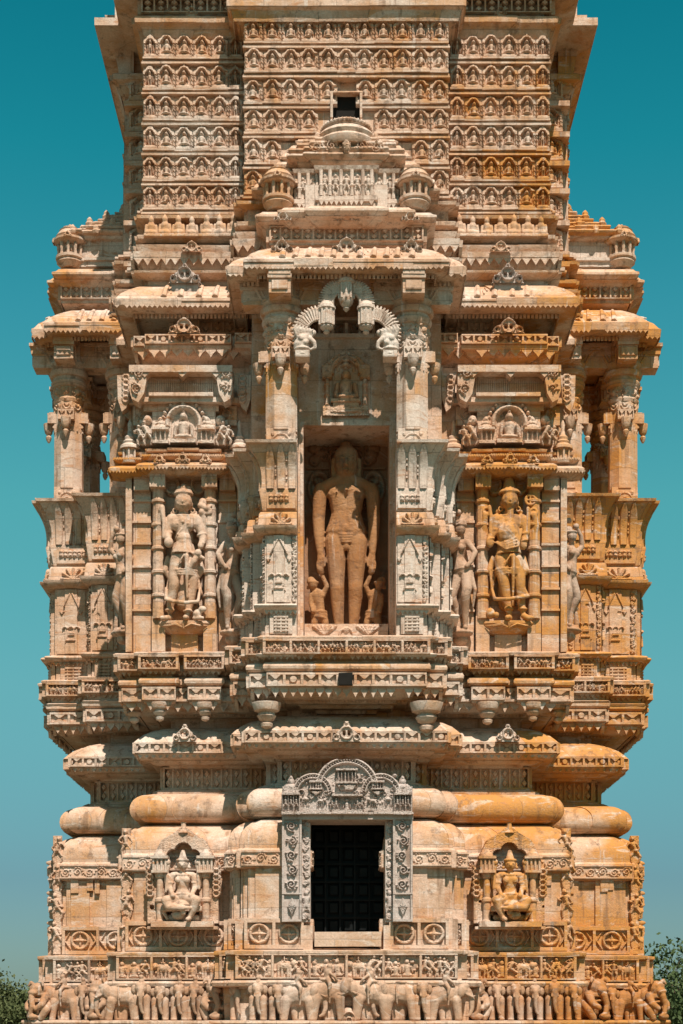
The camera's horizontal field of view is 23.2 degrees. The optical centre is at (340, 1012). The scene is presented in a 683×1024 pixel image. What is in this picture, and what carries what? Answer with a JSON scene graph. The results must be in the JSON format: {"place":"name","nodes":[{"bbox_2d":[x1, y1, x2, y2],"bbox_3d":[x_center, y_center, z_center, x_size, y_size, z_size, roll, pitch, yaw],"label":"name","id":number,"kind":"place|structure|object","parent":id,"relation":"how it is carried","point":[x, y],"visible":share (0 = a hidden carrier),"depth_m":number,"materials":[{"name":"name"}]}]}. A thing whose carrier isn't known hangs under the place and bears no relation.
{"place":"outdoors","nodes":[
{"label":"outdoors","id":0,"kind":"place"},
{"bbox_2d":[229,987,240,1019],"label":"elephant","id":1,"kind":"object","parent":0,"point":[235,992],"visible":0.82,"depth_m":24.13},
{"bbox_2d":[0,0,682,996],"label":"sky","id":2,"kind":"structure","parent":0,"point":[62,144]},
{"bbox_3d":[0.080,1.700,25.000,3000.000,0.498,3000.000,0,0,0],"label":"ground","id":3,"kind":"structure","parent":0,"visible":0},
{"bbox_2d":[0,959,47,1023],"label":"tree","id":4,"kind":"object","parent":3,"relation":"on","point":[12,1007],"visible":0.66,"depth_m":50.64,"materials":[{"name":"green plant"}]},
{"bbox_2d":[21,0,670,1023],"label":"stone tower","id":5,"kind":"structure","parent":3,"relation":"on","point":[383,812],"depth_m":24.91,"materials":[{"name":"stone"}]},
{"bbox_2d":[24,981,51,1020],"bbox_3d":[-4.740,-0.184,26.202,0.495,0.636,0.464,0,0,40],"label":"horned lion","id":6,"kind":"object","parent":5,"relation":"on","point":[37,1002],"visible":1,"depth_m":26.04},
{"bbox_2d":[46,974,76,1019],"bbox_3d":[-4.410,-0.229,26.257,0.720,0.754,0.336,0,0,4],"label":"elephant","id":7,"kind":"object","parent":5,"relation":"on","point":[63,1000],"visible":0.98,"depth_m":26.15},
{"bbox_2d":[29,204,130,707],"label":"balcony","id":8,"kind":"structure","parent":5,"relation":"attached to","point":[75,354],"depth_m":27.00,"materials":[{"name":"stone"}]},
{"bbox_2d":[74,978,89,1019],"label":"elephant","id":9,"kind":"object","parent":5,"relation":"on","point":[81,992],"visible":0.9,"depth_m":26.12},
{"bbox_2d":[85,978,105,1019],"bbox_3d":[-3.786,-0.207,26.197,0.522,0.682,0.486,0,0,37],"label":"horned lion","id":10,"kind":"object","parent":5,"relation":"on","point":[92,990],"visible":0.54,"depth_m":26.01},
{"bbox_2d":[93,983,133,1019],"bbox_3d":[-3.310,-0.148,24.758,0.735,0.576,0.325,0,0,-2],"label":"elephant","id":11,"kind":"object","parent":5,"relation":"on","point":[119,1001],"visible":0.96,"depth_m":24.65},
{"bbox_2d":[108,520,133,644],"bbox_3d":[-3.312,-6.506,25.096,0.382,1.892,0.416,0,0,-10],"label":"dancer statue","id":12,"kind":"object","parent":5,"relation":"attached to","point":[119,592],"visible":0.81,"depth_m":25.04,"materials":[{"name":"stone"}]},
{"bbox_2d":[131,975,150,1019],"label":"elephant","id":13,"kind":"object","parent":5,"relation":"on","point":[140,990],"visible":1,"depth_m":24.62},
{"bbox_2d":[150,986,169,1019],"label":"elephant","id":14,"kind":"object","parent":5,"relation":"on","point":[160,998],"visible":0.99,"depth_m":24.63},
{"bbox_2d":[169,977,187,1019],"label":"elephant","id":15,"kind":"object","parent":5,"relation":"on","point":[179,996],"visible":0.98,"depth_m":24.62},
{"bbox_2d":[160,850,202,920],"bbox_3d":[-2.361,-1.877,24.654,0.624,1.070,0.529,0,0,0],"label":"goddess statue","id":16,"kind":"object","parent":5,"relation":"on","point":[181,901],"visible":1,"depth_m":24.53,"materials":[{"name":"stone"}]},
{"bbox_2d":[156,484,211,635],"bbox_3d":[-2.337,-6.774,24.835,0.923,2.231,0.480,0,0,0],"label":"god statue","id":17,"kind":"object","parent":5,"relation":"on","point":[183,565],"visible":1,"depth_m":24.72,"materials":[{"name":"stone"}]},
{"bbox_2d":[187,977,203,1020],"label":"elephant","id":18,"kind":"object","parent":5,"relation":"on","point":[195,992],"visible":0.91,"depth_m":24.63},
{"bbox_2d":[199,977,223,1020],"bbox_3d":[-1.857,-0.203,24.685,0.505,0.659,0.474,0,0,-2],"label":"horned lion","id":19,"kind":"object","parent":5,"relation":"on","point":[212,1003],"visible":0.74,"depth_m":24.55},
{"bbox_2d":[215,512,241,645],"bbox_3d":[-1.602,-6.496,24.825,0.407,2.015,0.443,0,0,28],"label":"dancer statue","id":20,"kind":"object","parent":5,"relation":"attached to","point":[229,584],"visible":0.79,"depth_m":24.75,"materials":[{"name":"stone"}]},
{"bbox_2d":[248,975,267,1020],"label":"elephant","id":21,"kind":"object","parent":5,"relation":"on","point":[258,998],"visible":0.98,"depth_m":23.85},
{"bbox_2d":[268,984,286,1020],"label":"elephant","id":22,"kind":"object","parent":5,"relation":"on","point":[276,992],"visible":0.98,"depth_m":23.84},
{"bbox_2d":[276,970,327,1020],"bbox_3d":[-0.561,-0.239,23.973,0.774,0.751,0.348,0,0,0],"label":"elephant","id":23,"kind":"object","parent":5,"relation":"on","point":[297,1001],"visible":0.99,"depth_m":23.87},
{"bbox_2d":[312,964,358,1020],"bbox_3d":[-0.124,-0.285,23.969,0.798,0.847,0.378,0,0,5],"label":"elephant","id":24,"kind":"object","parent":5,"relation":"on","point":[330,988],"visible":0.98,"depth_m":23.85},
{"bbox_2d":[330,91,361,119],"bbox_3d":[0.080,-13.440,24.726,0.470,0.420,0.168,0,0,0],"label":"window","id":25,"kind":"structure","parent":5,"relation":"in","point":[346,100],"depth_m":24.78,"materials":[{"name":"stone"}]},
{"bbox_2d":[225,116,467,685],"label":"balcony","id":26,"kind":"structure","parent":5,"relation":"attached to","point":[363,377],"depth_m":24.10,"materials":[{"name":"stone"}]},
{"bbox_2d":[305,441,387,635],"bbox_3d":[0.080,-7.110,25.077,1.238,3.083,0.856,0,0,0],"label":"standing statue","id":27,"kind":"object","parent":26,"relation":"in","point":[346,489],"visible":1,"depth_m":25.07,"materials":[{"name":"brown stone"}]},
{"bbox_2d":[306,574,329,623],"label":"attendant statue","id":28,"kind":"object","parent":27,"relation":"on","point":[317,596],"visible":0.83,"depth_m":25.15,"materials":[{"name":"brown stone"}]},
{"bbox_2d":[363,574,385,623],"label":"attendant statue","id":29,"kind":"object","parent":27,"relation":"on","point":[375,597],"visible":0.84,"depth_m":25.15,"materials":[{"name":"brown stone"}]},
{"bbox_2d":[281,759,413,949],"bbox_3d":[0.092,-2.262,24.461,1.895,2.751,1.278,0,0,0],"label":"doorway","id":30,"kind":"structure","parent":5,"relation":"in","point":[344,812],"depth_m":24.00,"materials":[{"name":"grey stone"}]},
{"bbox_2d":[338,966,390,1020],"bbox_3d":[0.359,-0.266,23.970,0.834,0.808,0.379,0,0,-4],"label":"elephant","id":31,"kind":"object","parent":5,"relation":"on","point":[368,989],"visible":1,"depth_m":23.85},
{"bbox_2d":[371,980,415,1020],"bbox_3d":[0.793,-0.167,23.983,0.740,0.609,0.342,0,0,4],"label":"elephant","id":32,"kind":"object","parent":5,"relation":"on","point":[400,994],"visible":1,"depth_m":23.87},
{"bbox_2d":[412,982,432,1020],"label":"elephant","id":33,"kind":"object","parent":5,"relation":"on","point":[422,991],"visible":0.97,"depth_m":23.84},
{"bbox_2d":[429,971,475,1020],"bbox_3d":[1.558,-0.236,23.974,0.739,0.744,0.332,0,0,-1],"label":"elephant","id":34,"kind":"object","parent":5,"relation":"on","point":[446,1000],"visible":1,"depth_m":23.88},
{"bbox_2d":[449,509,477,645],"bbox_3d":[1.762,-6.512,24.824,0.415,2.057,0.452,0,0,-28],"label":"dancer statue","id":35,"kind":"object","parent":5,"relation":"attached to","point":[463,583],"visible":0.85,"depth_m":24.75,"materials":[{"name":"stone"}]},
{"bbox_2d":[469,978,491,1020],"bbox_3d":[1.990,-0.192,24.686,0.498,0.636,0.474,0,0,3],"label":"horned lion","id":36,"kind":"object","parent":5,"relation":"on","point":[482,1009],"visible":0.61,"depth_m":24.52},
{"bbox_2d":[487,977,505,1019],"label":"elephant","id":37,"kind":"object","parent":5,"relation":"on","point":[496,993],"visible":0.93,"depth_m":24.63},
{"bbox_2d":[482,477,538,635],"bbox_3d":[2.500,-6.833,24.829,0.917,2.350,0.492,0,0,0],"label":"god statue","id":38,"kind":"object","parent":5,"relation":"on","point":[509,529],"visible":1,"depth_m":24.72,"materials":[{"name":"stone"}]},
{"bbox_2d":[490,850,532,920],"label":"goddess statue","id":39,"kind":"object","parent":5,"relation":"on","point":[510,901],"visible":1,"depth_m":24.53,"materials":[{"name":"stone"}]},
{"bbox_2d":[506,984,524,1019],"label":"elephant","id":40,"kind":"object","parent":5,"relation":"on","point":[515,997],"visible":0.99,"depth_m":24.63},
{"bbox_2d":[525,978,543,1019],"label":"elephant","id":41,"kind":"object","parent":5,"relation":"on","point":[534,997],"visible":1,"depth_m":24.62},
{"bbox_2d":[544,975,564,1019],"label":"elephant","id":42,"kind":"object","parent":5,"relation":"on","point":[554,997],"visible":0.97,"depth_m":24.62},
{"bbox_2d":[558,518,583,641],"bbox_3d":[3.472,-6.546,25.096,0.382,1.892,0.416,0,0,10],"label":"dancer statue","id":43,"kind":"object","parent":5,"relation":"attached to","point":[573,591],"visible":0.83,"depth_m":25.04,"materials":[{"name":"stone"}]},
{"bbox_2d":[563,984,581,1019],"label":"elephant","id":44,"kind":"object","parent":5,"relation":"on","point":[572,997],"visible":1,"depth_m":24.63},
{"bbox_2d":[580,976,610,1019],"bbox_3d":[3.994,-0.218,26.196,0.554,0.704,0.522,0,0,-41],"label":"horned lion","id":45,"kind":"object","parent":5,"relation":"on","point":[594,996],"visible":0.91,"depth_m":26.03},
{"bbox_2d":[560,204,662,708],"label":"balcony","id":46,"kind":"structure","parent":5,"relation":"attached to","point":[616,354],"depth_m":27.00,"materials":[{"name":"stone"}]},
{"bbox_2d":[603,987,619,1019],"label":"elephant","id":47,"kind":"object","parent":5,"relation":"on","point":[613,994],"visible":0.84,"depth_m":26.12},
{"bbox_2d":[617,977,648,1019],"bbox_3d":[4.609,-0.211,26.251,0.676,0.714,0.325,0,0,3],"label":"elephant","id":48,"kind":"object","parent":5,"relation":"on","point":[631,999],"visible":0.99,"depth_m":26.15},
{"bbox_2d":[643,978,669,1020],"bbox_3d":[4.933,-0.202,26.199,0.492,0.672,0.478,0,0,-39],"label":"horned lion","id":49,"kind":"object","parent":5,"relation":"on","point":[655,1002],"visible":0.99,"depth_m":26.04},
{"bbox_2d":[644,932,682,1023],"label":"tree","id":50,"kind":"object","parent":3,"relation":"on","point":[674,995],"visible":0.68,"depth_m":37.94,"materials":[{"name":"green plant"}]}
]}

